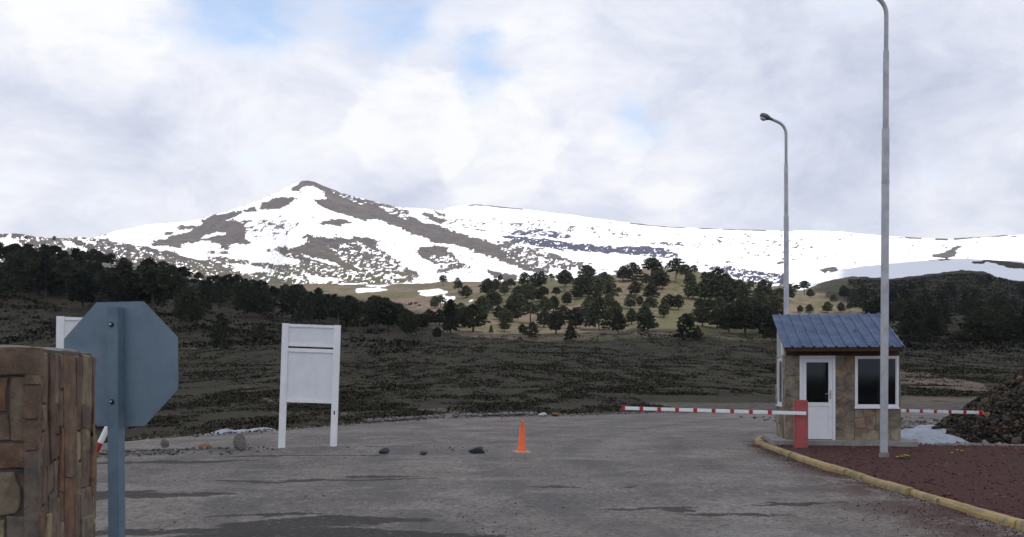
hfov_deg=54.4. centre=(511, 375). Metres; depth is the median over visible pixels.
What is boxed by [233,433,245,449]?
rock
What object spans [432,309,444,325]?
araucaria tree
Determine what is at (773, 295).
araucaria tree
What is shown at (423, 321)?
araucaria tree
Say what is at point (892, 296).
araucaria tree
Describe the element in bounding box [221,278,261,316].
araucaria tree
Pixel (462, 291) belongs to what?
araucaria tree
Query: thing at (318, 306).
araucaria tree
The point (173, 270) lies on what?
araucaria tree
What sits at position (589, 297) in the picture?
araucaria tree
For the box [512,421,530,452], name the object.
traffic cone
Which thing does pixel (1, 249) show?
araucaria tree
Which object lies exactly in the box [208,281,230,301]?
araucaria tree
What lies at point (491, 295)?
araucaria tree
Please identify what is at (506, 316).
araucaria tree
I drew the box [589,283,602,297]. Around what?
araucaria tree
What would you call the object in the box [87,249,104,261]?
araucaria tree
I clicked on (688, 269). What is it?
araucaria tree
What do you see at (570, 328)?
araucaria tree
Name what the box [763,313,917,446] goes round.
guard booth
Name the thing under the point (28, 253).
araucaria tree
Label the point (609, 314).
araucaria tree
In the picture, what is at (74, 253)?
araucaria tree
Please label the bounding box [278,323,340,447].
notice board
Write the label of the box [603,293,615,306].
araucaria tree
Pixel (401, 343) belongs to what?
hillside shrubs
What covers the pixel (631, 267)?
araucaria tree
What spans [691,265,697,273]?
araucaria tree
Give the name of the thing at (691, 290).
araucaria tree
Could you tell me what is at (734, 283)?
araucaria tree
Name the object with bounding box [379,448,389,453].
rock
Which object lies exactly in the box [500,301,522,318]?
araucaria tree
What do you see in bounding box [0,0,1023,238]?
sky
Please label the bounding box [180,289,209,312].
araucaria tree
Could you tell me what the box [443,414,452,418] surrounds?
rock
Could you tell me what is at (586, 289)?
araucaria tree
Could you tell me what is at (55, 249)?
araucaria tree
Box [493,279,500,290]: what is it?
araucaria tree
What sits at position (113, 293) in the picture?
araucaria tree
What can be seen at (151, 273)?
araucaria tree
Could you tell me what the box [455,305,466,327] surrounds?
araucaria tree
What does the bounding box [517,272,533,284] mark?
araucaria tree
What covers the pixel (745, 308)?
araucaria tree
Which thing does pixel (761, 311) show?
araucaria tree
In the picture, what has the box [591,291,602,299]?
araucaria tree
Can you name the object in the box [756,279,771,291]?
araucaria tree
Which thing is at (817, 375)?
door
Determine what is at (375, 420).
loose gravel
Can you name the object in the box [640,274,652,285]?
araucaria tree
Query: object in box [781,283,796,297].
araucaria tree
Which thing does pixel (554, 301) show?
araucaria tree
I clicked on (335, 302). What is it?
araucaria tree
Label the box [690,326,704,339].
araucaria tree
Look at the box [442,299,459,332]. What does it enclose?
araucaria tree
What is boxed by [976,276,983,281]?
araucaria tree
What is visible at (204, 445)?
rock
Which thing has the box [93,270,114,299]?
araucaria tree
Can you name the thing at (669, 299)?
araucaria tree
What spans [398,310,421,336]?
araucaria tree
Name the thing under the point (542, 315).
araucaria tree
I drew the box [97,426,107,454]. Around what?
striped pole
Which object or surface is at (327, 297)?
araucaria tree
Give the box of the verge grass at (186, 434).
[97,411,560,442]
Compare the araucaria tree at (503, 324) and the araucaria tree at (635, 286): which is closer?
the araucaria tree at (503, 324)
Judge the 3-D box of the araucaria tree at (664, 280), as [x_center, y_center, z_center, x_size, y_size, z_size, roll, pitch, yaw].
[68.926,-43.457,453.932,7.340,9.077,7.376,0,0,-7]
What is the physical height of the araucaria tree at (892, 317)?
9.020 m
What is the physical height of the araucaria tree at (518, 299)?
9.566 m
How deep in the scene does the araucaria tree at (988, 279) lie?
732.36 m
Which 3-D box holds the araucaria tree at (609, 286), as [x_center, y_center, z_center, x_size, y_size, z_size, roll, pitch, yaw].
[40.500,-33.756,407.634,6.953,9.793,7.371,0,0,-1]
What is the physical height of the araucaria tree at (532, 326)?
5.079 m
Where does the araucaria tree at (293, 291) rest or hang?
on the ground at (825, 287)
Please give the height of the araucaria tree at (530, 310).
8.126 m
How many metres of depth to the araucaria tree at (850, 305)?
436.58 m
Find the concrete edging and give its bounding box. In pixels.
[934,443,1023,445]
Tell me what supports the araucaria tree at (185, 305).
on the ground at (825, 287)
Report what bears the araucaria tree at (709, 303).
on the ground at (825, 287)
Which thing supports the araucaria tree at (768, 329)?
on the ground at (825, 287)
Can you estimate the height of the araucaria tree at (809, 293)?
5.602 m
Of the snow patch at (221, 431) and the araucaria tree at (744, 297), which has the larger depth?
the araucaria tree at (744, 297)
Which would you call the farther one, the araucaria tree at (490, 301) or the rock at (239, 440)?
the araucaria tree at (490, 301)
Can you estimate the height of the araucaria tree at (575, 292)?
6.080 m
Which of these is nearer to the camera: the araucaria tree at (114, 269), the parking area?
the parking area
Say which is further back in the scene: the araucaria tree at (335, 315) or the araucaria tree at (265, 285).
the araucaria tree at (265, 285)
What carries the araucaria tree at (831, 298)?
on the ground at (825, 287)
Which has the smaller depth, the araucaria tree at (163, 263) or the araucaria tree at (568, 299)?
the araucaria tree at (568, 299)
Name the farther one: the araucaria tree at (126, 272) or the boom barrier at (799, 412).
the araucaria tree at (126, 272)
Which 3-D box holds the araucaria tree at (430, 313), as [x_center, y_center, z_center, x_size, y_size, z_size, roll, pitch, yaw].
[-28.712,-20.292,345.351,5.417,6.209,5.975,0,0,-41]
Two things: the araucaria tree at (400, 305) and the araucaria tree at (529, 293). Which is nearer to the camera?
the araucaria tree at (400, 305)
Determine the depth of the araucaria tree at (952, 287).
663.19 m
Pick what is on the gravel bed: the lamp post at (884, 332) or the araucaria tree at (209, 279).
the lamp post at (884, 332)
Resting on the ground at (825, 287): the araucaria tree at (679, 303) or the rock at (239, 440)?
the araucaria tree at (679, 303)
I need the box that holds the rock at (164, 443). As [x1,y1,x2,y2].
[160,439,168,447]
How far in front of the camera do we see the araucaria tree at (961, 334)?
280.77 m
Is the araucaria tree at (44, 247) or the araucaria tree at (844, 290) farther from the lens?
the araucaria tree at (844, 290)
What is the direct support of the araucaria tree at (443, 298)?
on the ground at (825, 287)
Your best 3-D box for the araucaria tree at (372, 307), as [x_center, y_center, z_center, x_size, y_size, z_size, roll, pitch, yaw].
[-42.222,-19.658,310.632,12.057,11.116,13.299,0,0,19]
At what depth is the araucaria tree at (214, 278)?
445.16 m
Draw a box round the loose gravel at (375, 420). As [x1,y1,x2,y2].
[97,409,1008,536]
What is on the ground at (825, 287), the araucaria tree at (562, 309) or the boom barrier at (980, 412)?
the araucaria tree at (562, 309)
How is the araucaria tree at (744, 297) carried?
on the ground at (825, 287)
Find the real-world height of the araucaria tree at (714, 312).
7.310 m
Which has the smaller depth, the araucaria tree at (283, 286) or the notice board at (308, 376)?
the notice board at (308, 376)
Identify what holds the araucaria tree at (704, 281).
on the ground at (825, 287)
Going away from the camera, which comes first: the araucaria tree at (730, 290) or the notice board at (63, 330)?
the notice board at (63, 330)
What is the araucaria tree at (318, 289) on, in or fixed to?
on the ground at (825, 287)
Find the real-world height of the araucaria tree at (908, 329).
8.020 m
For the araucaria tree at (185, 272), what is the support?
on the ground at (825, 287)
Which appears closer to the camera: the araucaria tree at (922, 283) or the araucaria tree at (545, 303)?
the araucaria tree at (545, 303)
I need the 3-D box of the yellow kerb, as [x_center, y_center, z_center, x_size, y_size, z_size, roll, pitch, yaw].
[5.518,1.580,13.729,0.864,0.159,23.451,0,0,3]
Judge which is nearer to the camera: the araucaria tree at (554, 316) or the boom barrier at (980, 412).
the boom barrier at (980, 412)
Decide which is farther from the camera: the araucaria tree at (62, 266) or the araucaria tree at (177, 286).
the araucaria tree at (62, 266)
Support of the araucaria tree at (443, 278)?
on the ground at (825, 287)
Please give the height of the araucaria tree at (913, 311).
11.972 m
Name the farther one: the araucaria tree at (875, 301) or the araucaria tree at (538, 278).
the araucaria tree at (538, 278)
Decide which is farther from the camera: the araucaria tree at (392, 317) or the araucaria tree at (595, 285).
the araucaria tree at (595, 285)
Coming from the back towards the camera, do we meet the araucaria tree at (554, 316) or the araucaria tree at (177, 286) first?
the araucaria tree at (177, 286)
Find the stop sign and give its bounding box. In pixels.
[64,301,177,536]
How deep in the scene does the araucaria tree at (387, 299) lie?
346.12 m
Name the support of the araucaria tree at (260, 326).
on the ground at (825, 287)
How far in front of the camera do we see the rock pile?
24.58 m
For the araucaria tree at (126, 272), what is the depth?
314.23 m
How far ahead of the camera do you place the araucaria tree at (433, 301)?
444.57 m
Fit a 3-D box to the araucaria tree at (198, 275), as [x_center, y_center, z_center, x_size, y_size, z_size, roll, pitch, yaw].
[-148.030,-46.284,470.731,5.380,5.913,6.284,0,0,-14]
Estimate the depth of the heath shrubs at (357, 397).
101.24 m
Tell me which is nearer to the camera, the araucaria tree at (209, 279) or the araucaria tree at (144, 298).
the araucaria tree at (144, 298)
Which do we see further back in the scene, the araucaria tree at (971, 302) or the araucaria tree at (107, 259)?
the araucaria tree at (107, 259)
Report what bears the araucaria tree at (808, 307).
on the ground at (825, 287)
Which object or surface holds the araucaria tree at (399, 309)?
on the ground at (825, 287)
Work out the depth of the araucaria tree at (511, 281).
493.80 m
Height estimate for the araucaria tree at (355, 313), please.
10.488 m
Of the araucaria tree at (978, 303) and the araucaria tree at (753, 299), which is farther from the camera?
the araucaria tree at (753, 299)
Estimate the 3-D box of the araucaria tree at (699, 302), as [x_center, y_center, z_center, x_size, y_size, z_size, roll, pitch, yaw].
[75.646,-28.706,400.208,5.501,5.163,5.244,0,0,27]
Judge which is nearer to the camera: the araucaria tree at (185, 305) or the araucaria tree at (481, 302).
the araucaria tree at (185, 305)
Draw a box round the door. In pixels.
[800,356,834,439]
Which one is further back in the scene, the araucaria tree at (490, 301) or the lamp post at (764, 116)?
the araucaria tree at (490, 301)
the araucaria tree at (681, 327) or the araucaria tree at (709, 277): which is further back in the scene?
the araucaria tree at (709, 277)
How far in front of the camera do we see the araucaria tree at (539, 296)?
436.07 m
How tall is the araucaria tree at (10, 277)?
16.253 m
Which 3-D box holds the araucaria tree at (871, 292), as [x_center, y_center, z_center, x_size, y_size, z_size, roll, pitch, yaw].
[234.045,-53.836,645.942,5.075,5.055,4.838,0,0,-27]
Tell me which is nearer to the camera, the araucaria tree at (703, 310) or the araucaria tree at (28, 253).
the araucaria tree at (703, 310)
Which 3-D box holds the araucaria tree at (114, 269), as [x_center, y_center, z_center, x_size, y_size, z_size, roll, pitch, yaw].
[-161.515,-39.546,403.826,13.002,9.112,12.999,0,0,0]
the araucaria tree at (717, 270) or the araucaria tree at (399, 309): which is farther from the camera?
the araucaria tree at (717, 270)
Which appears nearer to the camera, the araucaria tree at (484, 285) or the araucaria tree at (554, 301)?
the araucaria tree at (554, 301)
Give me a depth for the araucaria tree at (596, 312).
313.89 m
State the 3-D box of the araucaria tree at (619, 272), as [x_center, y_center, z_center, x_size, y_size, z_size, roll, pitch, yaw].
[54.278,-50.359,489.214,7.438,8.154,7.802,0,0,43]
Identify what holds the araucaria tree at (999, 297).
on the ground at (825, 287)
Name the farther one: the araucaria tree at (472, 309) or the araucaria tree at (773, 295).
the araucaria tree at (773, 295)
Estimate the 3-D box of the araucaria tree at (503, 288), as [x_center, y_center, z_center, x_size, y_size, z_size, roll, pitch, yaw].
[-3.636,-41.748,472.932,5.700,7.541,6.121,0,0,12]
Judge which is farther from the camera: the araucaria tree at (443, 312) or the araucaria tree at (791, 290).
the araucaria tree at (791, 290)
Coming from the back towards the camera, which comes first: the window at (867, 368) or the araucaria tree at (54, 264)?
the araucaria tree at (54, 264)
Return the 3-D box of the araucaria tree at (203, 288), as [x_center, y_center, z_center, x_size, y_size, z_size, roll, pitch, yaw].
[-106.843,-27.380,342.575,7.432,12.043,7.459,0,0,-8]
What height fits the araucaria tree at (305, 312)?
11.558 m
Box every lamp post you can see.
[760,113,788,314]
[877,0,889,457]
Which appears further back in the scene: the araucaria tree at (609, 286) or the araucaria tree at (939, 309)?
the araucaria tree at (609, 286)
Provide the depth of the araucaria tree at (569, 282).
480.50 m
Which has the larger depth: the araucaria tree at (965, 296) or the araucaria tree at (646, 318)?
the araucaria tree at (965, 296)
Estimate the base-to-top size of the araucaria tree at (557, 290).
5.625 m
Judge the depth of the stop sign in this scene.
6.01 m
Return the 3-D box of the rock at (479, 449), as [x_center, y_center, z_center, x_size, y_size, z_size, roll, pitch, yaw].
[-0.731,1.528,20.373,0.267,0.176,0.275,0,0,44]
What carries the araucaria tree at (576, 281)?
on the ground at (825, 287)
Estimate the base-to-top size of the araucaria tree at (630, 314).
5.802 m
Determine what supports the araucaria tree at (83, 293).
on the ground at (825, 287)
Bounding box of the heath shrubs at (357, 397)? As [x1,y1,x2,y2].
[0,317,1023,437]
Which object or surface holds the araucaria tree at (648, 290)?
on the ground at (825, 287)
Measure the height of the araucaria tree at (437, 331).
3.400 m
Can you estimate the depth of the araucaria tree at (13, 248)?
423.60 m
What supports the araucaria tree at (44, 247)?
on the ground at (825, 287)
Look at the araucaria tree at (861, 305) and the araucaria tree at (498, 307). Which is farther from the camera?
the araucaria tree at (861, 305)
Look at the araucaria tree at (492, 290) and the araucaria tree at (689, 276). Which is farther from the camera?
the araucaria tree at (689, 276)
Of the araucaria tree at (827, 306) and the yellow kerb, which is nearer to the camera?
the yellow kerb
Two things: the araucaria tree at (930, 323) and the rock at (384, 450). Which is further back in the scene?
the araucaria tree at (930, 323)
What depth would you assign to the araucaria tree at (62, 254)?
356.96 m
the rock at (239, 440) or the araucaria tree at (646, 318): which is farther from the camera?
the araucaria tree at (646, 318)
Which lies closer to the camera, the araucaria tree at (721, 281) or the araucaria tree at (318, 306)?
the araucaria tree at (318, 306)
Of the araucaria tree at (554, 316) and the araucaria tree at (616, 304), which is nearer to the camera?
the araucaria tree at (554, 316)
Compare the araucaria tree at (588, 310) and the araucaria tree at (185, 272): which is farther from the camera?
the araucaria tree at (185, 272)
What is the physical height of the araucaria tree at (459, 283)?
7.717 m
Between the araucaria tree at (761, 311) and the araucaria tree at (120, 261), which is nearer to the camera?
the araucaria tree at (761, 311)
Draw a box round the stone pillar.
[0,345,96,536]
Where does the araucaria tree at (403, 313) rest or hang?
on the ground at (825, 287)
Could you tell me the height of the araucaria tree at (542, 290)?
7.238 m
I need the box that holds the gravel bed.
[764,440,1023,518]
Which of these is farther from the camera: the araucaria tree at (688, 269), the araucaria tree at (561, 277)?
the araucaria tree at (688, 269)
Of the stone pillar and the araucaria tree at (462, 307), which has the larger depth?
the araucaria tree at (462, 307)
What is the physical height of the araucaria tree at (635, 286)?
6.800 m
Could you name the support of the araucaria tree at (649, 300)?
on the ground at (825, 287)
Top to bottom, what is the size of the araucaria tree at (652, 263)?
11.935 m
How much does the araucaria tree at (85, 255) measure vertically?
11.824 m
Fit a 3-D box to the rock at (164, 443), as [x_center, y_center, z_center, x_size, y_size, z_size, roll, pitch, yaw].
[-7.742,1.508,22.213,0.200,0.224,0.092,0,0,0]
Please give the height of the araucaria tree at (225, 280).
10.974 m
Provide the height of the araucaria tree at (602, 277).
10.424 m
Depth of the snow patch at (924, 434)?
24.11 m
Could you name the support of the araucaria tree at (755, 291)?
on the ground at (825, 287)
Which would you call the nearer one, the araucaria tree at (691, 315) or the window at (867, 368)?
the window at (867, 368)
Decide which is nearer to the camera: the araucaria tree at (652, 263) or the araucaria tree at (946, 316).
the araucaria tree at (946, 316)
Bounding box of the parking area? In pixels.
[95,412,1023,536]
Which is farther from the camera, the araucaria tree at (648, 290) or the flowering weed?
the araucaria tree at (648, 290)
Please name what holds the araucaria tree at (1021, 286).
on the ground at (825, 287)
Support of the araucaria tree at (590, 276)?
on the ground at (825, 287)
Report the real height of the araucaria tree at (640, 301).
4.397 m
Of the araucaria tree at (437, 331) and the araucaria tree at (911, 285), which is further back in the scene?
the araucaria tree at (911, 285)
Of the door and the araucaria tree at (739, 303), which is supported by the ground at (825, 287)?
the araucaria tree at (739, 303)
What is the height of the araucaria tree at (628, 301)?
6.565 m
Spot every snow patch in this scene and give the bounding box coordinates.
[200,427,274,435]
[901,425,968,444]
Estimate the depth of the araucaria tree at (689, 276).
463.12 m
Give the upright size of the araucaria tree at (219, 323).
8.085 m
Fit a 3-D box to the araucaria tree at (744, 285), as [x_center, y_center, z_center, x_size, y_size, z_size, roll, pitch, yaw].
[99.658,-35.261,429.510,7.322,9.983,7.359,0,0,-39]
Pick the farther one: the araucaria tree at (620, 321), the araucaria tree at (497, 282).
the araucaria tree at (497, 282)
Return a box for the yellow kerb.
[754,436,1023,530]
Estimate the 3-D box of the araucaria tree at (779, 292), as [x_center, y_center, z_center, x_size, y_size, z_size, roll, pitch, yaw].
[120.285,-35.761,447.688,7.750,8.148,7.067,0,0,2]
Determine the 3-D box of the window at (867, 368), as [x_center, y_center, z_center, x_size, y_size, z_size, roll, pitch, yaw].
[8.166,0.140,22.292,0.978,1.180,0.120,0,0,9]
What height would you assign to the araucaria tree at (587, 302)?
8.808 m
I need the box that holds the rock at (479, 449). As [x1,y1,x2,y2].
[469,446,484,452]
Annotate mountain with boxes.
[0,181,1023,286]
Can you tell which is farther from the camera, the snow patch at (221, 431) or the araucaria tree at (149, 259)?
the araucaria tree at (149, 259)
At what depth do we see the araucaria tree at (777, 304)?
358.04 m
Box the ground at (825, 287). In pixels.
[0,259,1023,439]
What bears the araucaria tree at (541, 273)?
on the ground at (825, 287)
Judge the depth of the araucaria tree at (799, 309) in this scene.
418.42 m
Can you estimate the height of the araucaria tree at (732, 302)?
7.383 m
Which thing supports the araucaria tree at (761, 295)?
on the ground at (825, 287)
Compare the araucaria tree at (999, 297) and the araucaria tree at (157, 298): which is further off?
the araucaria tree at (999, 297)
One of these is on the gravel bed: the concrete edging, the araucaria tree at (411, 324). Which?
the concrete edging
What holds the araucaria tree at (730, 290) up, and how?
on the ground at (825, 287)
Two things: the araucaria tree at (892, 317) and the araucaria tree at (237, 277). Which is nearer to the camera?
the araucaria tree at (892, 317)
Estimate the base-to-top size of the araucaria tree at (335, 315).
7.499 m
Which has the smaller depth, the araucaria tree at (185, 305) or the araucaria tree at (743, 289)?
the araucaria tree at (185, 305)
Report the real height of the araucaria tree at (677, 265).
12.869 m
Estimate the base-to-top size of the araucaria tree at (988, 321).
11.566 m
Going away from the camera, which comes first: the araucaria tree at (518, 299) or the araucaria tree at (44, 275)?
the araucaria tree at (44, 275)
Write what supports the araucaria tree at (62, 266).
on the ground at (825, 287)
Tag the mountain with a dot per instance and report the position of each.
(306, 232)
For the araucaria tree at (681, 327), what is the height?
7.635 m
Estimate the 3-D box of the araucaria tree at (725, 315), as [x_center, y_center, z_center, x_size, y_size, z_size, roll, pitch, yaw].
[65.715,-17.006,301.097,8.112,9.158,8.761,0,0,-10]
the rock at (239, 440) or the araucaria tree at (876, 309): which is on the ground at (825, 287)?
the araucaria tree at (876, 309)
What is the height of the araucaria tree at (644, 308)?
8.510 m
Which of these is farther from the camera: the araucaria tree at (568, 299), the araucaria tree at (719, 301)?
the araucaria tree at (568, 299)
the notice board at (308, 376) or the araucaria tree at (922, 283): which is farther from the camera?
the araucaria tree at (922, 283)
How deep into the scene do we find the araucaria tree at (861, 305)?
444.85 m
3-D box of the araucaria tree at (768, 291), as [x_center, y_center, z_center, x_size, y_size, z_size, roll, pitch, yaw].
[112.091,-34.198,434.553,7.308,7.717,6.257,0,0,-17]
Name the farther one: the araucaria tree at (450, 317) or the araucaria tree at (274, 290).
the araucaria tree at (274, 290)
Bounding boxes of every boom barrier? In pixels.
[620,400,807,447]
[901,409,984,414]
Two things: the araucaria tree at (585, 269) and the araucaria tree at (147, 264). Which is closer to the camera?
the araucaria tree at (147, 264)
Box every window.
[776,358,782,406]
[854,356,899,408]
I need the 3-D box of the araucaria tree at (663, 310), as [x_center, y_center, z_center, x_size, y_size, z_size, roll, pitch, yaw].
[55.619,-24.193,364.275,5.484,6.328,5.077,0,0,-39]
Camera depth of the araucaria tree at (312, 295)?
395.73 m
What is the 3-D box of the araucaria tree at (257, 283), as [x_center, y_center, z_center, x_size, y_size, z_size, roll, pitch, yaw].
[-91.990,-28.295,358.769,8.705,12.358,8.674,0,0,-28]
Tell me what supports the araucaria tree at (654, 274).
on the ground at (825, 287)
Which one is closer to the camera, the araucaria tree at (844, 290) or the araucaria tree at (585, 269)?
the araucaria tree at (585, 269)
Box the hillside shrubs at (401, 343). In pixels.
[0,262,1023,356]
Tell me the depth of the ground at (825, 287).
211.18 m
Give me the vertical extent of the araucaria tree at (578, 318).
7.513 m
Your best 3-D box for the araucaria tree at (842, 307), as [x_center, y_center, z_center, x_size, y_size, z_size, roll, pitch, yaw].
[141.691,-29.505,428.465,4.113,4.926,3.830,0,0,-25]
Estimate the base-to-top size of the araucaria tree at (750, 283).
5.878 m
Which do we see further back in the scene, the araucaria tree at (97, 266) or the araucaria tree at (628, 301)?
the araucaria tree at (628, 301)
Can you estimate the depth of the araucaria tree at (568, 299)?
411.56 m
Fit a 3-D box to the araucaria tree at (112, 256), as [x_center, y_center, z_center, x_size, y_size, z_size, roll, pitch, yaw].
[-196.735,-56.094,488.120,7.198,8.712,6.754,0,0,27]
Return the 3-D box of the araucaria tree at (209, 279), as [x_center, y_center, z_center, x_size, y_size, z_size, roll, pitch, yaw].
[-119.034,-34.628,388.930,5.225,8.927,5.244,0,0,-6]
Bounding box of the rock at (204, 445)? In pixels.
[199,443,211,448]
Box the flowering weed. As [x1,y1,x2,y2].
[896,454,910,458]
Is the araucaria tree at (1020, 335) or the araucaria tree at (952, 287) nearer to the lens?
the araucaria tree at (1020, 335)
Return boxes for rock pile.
[932,368,1023,443]
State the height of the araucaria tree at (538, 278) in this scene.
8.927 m
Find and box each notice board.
[56,316,82,348]
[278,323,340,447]
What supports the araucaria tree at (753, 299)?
on the ground at (825, 287)
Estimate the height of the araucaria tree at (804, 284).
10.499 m
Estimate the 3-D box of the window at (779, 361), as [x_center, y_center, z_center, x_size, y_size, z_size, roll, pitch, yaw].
[6.385,0.155,23.637,0.120,1.130,1.038,0,0,9]
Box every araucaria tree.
[0,243,24,257]
[0,246,5,258]
[0,253,24,296]
[14,245,42,266]
[32,252,62,295]
[35,244,54,254]
[40,245,64,257]
[47,251,71,293]
[50,257,81,296]
[50,261,71,293]
[63,269,100,309]
[70,247,83,279]
[77,250,93,264]
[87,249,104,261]
[90,262,104,292]
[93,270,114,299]
[94,253,111,263]
[97,272,130,301]
[107,253,117,267]
[108,267,118,275]
[112,257,134,267]
[115,261,139,301]
[125,279,150,304]
[128,265,174,310]
[134,262,162,283]
[140,257,161,268]
[148,279,164,302]
[157,261,168,268]
[159,275,188,307]
[163,264,181,278]
[172,286,207,326]
[177,266,194,277]
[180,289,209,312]
[193,272,204,283]
[198,279,212,309]
[205,276,212,288]
[207,312,234,349]
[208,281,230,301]
[210,275,219,281]
[217,273,235,299]
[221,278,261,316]
[229,274,242,291]
[243,285,278,316]
[249,322,268,339]
[253,281,268,312]
[262,281,271,301]
[269,285,280,297]
[274,283,312,313]
[279,284,288,297]
[291,290,313,322]
[307,291,315,306]
[307,294,328,322]
[314,287,323,295]
[322,293,333,317]
[325,296,348,324]
[325,306,351,319]
[337,295,362,321]
[359,295,393,328]
[376,297,397,308]
[378,302,399,329]
[396,303,404,319]
[396,307,407,315]
[398,309,409,325]
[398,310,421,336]
[415,313,429,329]
[423,309,437,325]
[429,296,442,308]
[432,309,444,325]
[432,327,441,338]
[437,296,446,307]
[438,275,447,285]
[439,302,460,316]
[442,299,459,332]
[452,281,462,293]
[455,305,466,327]
[457,285,473,297]
[457,303,490,331]
[474,295,490,320]
[478,278,496,292]
[482,288,503,305]
[484,297,493,310]
[487,292,502,312]
[492,305,502,319]
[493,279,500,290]
[494,309,513,322]
[498,280,509,294]
[498,319,510,331]
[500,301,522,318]
[504,292,527,311]
[506,278,515,291]
[513,282,537,302]
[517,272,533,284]
[517,324,525,332]
[520,302,540,322]
[522,321,541,337]
[530,272,543,288]
[535,286,548,296]
[535,291,544,300]
[536,296,554,310]
[536,310,549,327]
[538,271,548,285]
[546,310,567,333]
[548,296,560,309]
[551,287,561,293]
[554,305,569,322]
[555,271,573,291]
[557,269,571,287]
[561,292,572,305]
[563,324,577,339]
[564,307,584,328]
[569,286,583,299]
[571,274,592,289]
[577,265,596,275]
[579,299,592,316]
[581,273,596,285]
[582,284,593,294]
[582,295,593,308]
[583,297,611,329]
[585,304,599,319]
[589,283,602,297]
[591,272,615,293]
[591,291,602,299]
[602,282,619,296]
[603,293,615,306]
[604,306,623,326]
[608,311,628,333]
[610,300,623,309]
[615,265,625,280]
[618,262,645,280]
[624,294,640,307]
[625,308,637,324]
[627,281,644,295]
[634,304,654,327]
[636,296,642,303]
[636,310,659,330]
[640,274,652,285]
[641,257,662,272]
[642,284,660,305]
[643,296,658,308]
[649,270,664,286]
[656,271,670,289]
[657,301,670,316]
[660,293,675,306]
[662,258,686,282]
[673,294,684,309]
[673,313,696,340]
[679,264,692,277]
[682,271,696,283]
[682,281,700,299]
[685,313,696,323]
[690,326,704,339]
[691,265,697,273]
[691,305,710,325]
[693,298,704,307]
[695,277,715,300]
[702,274,736,297]
[703,298,715,309]
[705,307,721,328]
[706,272,716,279]
[711,267,724,274]
[713,296,725,309]
[715,305,741,332]
[717,285,741,305]
[725,278,740,288]
[727,300,736,314]
[727,303,760,333]
[733,299,753,312]
[735,294,751,302]
[736,286,751,300]
[737,283,751,296]
[747,280,755,289]
[749,291,767,305]
[750,288,761,295]
[750,295,760,307]
[750,305,768,329]
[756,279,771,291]
[758,308,777,342]
[761,292,783,304]
[764,289,775,293]
[765,299,783,312]
[774,288,783,295]
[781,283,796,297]
[797,305,802,311]
[798,280,810,294]
[805,304,813,312]
[806,289,814,297]
[821,301,833,312]
[829,294,840,301]
[836,302,845,310]
[838,285,849,298]
[845,303,852,308]
[858,302,866,312]
[862,298,880,312]
[862,304,880,313]
[869,289,876,294]
[889,288,897,300]
[889,302,900,322]
[895,316,934,343]
[896,302,924,333]
[907,283,915,288]
[917,280,925,286]
[920,303,943,342]
[933,302,948,332]
[941,310,953,323]
[949,284,956,291]
[951,315,992,340]
[959,291,968,302]
[962,300,998,332]
[963,299,991,316]
[963,304,999,339]
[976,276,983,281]
[985,273,992,283]
[985,292,1012,312]
[1011,306,1023,342]
[1017,282,1023,288]
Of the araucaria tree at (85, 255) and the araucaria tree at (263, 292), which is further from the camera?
the araucaria tree at (85, 255)
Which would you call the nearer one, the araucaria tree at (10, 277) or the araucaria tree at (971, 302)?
the araucaria tree at (10, 277)
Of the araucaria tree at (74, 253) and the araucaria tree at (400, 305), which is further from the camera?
the araucaria tree at (74, 253)
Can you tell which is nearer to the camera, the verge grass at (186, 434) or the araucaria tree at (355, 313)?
the verge grass at (186, 434)
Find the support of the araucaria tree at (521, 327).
on the ground at (825, 287)

